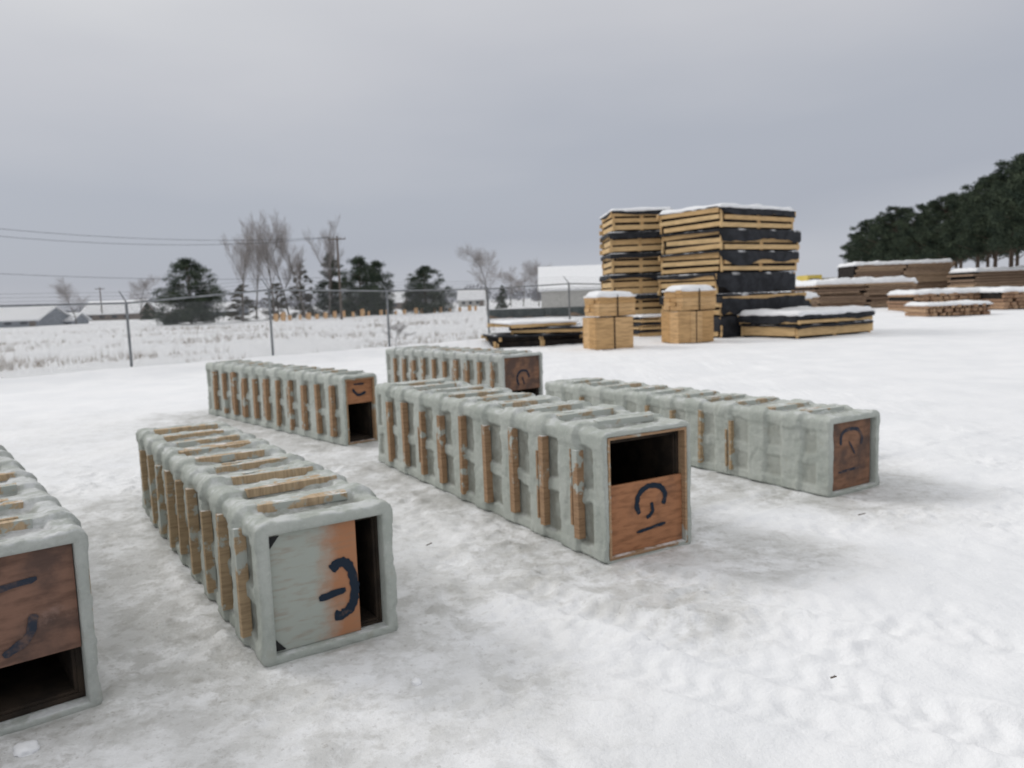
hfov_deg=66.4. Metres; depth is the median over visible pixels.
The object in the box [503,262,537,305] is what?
bare tree
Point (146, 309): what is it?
pine tree
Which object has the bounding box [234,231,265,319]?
bare tree
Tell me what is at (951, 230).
pine tree
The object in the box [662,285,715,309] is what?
lumber bundle
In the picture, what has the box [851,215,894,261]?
pine tree
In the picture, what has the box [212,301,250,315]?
house
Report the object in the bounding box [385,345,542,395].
coated crate
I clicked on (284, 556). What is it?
coated crate
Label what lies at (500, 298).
pine tree
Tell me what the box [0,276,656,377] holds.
chain link fence
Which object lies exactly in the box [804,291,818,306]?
lumber pile
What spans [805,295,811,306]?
timber panel
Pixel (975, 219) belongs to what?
pine tree
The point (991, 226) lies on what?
pine tree
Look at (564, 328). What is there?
timber panel
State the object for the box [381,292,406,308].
house
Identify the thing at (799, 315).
timber panel
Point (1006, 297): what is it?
lumber pile
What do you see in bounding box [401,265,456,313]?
pine tree
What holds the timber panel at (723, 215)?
on the timber panel at (717, 239)
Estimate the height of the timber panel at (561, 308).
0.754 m
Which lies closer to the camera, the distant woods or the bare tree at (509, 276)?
the bare tree at (509, 276)
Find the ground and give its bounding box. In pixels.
[0,291,1023,767]
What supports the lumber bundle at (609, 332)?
on the ground
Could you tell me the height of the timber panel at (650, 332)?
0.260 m
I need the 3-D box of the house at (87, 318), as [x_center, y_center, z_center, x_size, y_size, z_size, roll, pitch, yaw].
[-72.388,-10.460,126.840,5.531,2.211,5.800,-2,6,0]
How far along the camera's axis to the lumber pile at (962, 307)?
38.97 m
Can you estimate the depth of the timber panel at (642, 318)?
29.24 m
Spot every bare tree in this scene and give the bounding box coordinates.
[47,275,89,323]
[128,275,159,318]
[219,221,255,321]
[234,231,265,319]
[238,211,288,319]
[255,222,295,314]
[269,209,306,317]
[301,213,344,317]
[456,241,503,308]
[496,265,524,305]
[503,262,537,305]
[523,258,549,305]
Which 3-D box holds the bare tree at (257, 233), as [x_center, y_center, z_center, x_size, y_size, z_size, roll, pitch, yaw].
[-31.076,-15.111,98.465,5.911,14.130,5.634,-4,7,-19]
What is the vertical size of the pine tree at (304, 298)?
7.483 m
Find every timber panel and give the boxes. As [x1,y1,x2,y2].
[481,332,582,341]
[486,337,582,347]
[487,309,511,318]
[487,318,578,327]
[509,324,582,333]
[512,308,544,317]
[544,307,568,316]
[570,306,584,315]
[599,207,672,235]
[599,273,668,293]
[600,230,665,255]
[601,252,661,275]
[604,294,663,313]
[620,314,660,322]
[633,322,660,329]
[633,329,660,336]
[656,203,795,233]
[656,271,795,295]
[658,250,798,274]
[659,228,800,254]
[659,291,805,315]
[714,314,740,337]
[737,305,875,324]
[739,320,872,337]
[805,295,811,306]
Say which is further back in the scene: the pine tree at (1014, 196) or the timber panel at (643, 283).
the pine tree at (1014, 196)
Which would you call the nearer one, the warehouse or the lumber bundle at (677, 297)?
the lumber bundle at (677, 297)
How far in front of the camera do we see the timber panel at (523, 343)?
26.03 m
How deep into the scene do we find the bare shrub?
28.59 m
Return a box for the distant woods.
[65,284,779,312]
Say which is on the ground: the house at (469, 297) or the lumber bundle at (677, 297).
the house at (469, 297)
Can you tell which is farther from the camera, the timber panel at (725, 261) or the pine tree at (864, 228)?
the pine tree at (864, 228)
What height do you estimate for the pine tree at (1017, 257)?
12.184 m
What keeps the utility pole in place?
on the ground
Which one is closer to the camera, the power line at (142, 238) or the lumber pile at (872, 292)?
the lumber pile at (872, 292)
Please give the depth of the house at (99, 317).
169.74 m
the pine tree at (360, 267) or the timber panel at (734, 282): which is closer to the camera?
the timber panel at (734, 282)
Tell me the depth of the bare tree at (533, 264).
152.66 m
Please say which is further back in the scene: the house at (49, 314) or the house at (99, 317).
the house at (99, 317)
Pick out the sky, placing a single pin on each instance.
(508, 129)
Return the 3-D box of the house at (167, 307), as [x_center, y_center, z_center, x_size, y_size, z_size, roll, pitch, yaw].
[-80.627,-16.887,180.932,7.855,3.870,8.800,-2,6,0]
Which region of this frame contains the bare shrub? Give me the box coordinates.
[384,321,414,344]
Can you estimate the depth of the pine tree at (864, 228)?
114.41 m
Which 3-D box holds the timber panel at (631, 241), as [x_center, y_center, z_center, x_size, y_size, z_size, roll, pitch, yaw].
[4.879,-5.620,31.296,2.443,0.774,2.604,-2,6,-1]
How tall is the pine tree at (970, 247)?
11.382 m
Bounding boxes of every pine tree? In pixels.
[139,303,155,319]
[145,257,230,325]
[224,284,258,320]
[261,283,288,319]
[287,264,314,317]
[306,252,349,316]
[336,255,393,316]
[355,258,395,315]
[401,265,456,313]
[494,286,510,308]
[837,232,867,270]
[842,218,880,262]
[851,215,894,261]
[866,205,914,261]
[883,212,922,260]
[895,203,955,260]
[909,195,960,262]
[921,190,971,267]
[936,180,1014,267]
[939,208,985,268]
[944,169,1023,266]
[957,157,1023,266]
[971,254,991,266]
[974,153,1023,253]
[983,155,1023,252]
[988,235,1023,265]
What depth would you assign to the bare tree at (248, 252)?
94.55 m
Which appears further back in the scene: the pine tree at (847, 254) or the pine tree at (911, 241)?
the pine tree at (847, 254)
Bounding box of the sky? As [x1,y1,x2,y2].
[0,0,1023,311]
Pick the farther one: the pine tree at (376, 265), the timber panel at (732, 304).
the pine tree at (376, 265)
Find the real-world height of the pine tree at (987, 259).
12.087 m
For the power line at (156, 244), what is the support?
attached to the utility pole
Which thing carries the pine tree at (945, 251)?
on the ground
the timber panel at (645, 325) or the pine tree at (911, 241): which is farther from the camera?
the pine tree at (911, 241)
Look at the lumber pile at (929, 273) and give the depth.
65.50 m
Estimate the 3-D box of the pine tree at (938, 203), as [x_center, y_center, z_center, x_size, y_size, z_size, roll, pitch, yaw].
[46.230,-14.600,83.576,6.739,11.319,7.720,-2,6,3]
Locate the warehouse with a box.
[538,265,637,307]
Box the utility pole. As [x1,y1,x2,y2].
[328,236,345,318]
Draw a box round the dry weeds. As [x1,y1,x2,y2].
[0,318,494,371]
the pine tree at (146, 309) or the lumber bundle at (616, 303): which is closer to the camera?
the lumber bundle at (616, 303)
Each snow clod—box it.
[13,740,39,757]
[411,677,421,685]
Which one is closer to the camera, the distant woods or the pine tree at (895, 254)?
the pine tree at (895, 254)
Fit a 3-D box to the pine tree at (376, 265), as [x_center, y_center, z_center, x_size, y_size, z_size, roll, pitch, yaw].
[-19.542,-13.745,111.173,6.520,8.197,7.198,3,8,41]
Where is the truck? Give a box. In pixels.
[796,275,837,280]
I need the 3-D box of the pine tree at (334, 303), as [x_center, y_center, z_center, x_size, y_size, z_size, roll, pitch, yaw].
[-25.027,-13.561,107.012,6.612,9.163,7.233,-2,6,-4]
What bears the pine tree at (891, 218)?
on the ground
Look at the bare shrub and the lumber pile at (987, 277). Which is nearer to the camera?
the bare shrub
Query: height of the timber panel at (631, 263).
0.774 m
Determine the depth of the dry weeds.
36.03 m
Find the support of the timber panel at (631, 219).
on the timber panel at (631, 241)
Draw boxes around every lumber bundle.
[583,291,635,315]
[583,316,633,349]
[661,310,713,343]
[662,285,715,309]
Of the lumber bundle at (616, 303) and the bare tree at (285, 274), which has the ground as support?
the bare tree at (285, 274)
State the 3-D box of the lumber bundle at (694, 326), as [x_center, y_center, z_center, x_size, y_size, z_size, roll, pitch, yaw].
[5.763,-1.905,25.733,1.324,1.047,1.083,-4,7,-20]
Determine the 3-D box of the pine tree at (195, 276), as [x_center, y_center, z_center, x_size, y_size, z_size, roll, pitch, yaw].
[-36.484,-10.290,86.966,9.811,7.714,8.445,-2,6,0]
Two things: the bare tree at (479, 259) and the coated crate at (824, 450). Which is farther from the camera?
the bare tree at (479, 259)
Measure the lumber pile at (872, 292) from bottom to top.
2.312 m
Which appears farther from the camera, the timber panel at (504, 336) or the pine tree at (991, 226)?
the pine tree at (991, 226)
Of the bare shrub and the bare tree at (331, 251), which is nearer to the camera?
the bare shrub
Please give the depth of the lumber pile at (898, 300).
47.89 m
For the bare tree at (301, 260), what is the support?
on the ground
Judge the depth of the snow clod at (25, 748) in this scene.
2.88 m
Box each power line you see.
[0,236,332,244]
[0,273,330,278]
[5,229,328,239]
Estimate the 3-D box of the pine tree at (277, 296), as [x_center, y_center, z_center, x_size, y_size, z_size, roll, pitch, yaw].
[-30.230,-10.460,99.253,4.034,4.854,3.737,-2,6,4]
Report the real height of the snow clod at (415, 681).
0.030 m
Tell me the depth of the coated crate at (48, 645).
3.15 m
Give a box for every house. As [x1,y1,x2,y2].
[0,306,69,327]
[63,312,91,324]
[81,300,156,320]
[151,303,180,317]
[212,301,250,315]
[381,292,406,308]
[457,290,485,306]
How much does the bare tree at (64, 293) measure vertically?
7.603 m
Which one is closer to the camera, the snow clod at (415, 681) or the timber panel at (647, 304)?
the snow clod at (415, 681)
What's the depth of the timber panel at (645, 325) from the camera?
29.25 m
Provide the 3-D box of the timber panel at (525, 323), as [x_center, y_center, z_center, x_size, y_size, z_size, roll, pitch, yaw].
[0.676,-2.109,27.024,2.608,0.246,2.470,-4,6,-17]
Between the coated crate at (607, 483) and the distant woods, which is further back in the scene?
the distant woods
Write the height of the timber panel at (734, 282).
0.735 m
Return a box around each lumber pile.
[791,276,917,307]
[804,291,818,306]
[837,258,954,289]
[886,287,991,310]
[904,300,992,316]
[947,265,1023,287]
[977,286,1023,308]
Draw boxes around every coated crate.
[0,445,102,736]
[135,421,397,666]
[205,359,377,445]
[375,377,691,563]
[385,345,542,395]
[545,378,879,497]
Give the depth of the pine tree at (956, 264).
96.71 m
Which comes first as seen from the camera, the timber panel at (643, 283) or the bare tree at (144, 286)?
the timber panel at (643, 283)
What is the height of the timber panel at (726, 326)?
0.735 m
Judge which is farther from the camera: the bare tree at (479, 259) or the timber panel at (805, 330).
the bare tree at (479, 259)
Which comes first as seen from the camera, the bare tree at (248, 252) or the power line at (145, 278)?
the power line at (145, 278)
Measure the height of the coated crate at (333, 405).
0.845 m
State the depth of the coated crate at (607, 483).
5.29 m
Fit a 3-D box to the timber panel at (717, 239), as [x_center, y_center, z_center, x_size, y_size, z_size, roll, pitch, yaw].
[8.216,-5.309,29.399,4.504,0.735,3.010,-6,8,-34]
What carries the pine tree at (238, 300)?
on the ground
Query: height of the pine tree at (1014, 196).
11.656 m
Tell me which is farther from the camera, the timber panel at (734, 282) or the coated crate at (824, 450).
the timber panel at (734, 282)

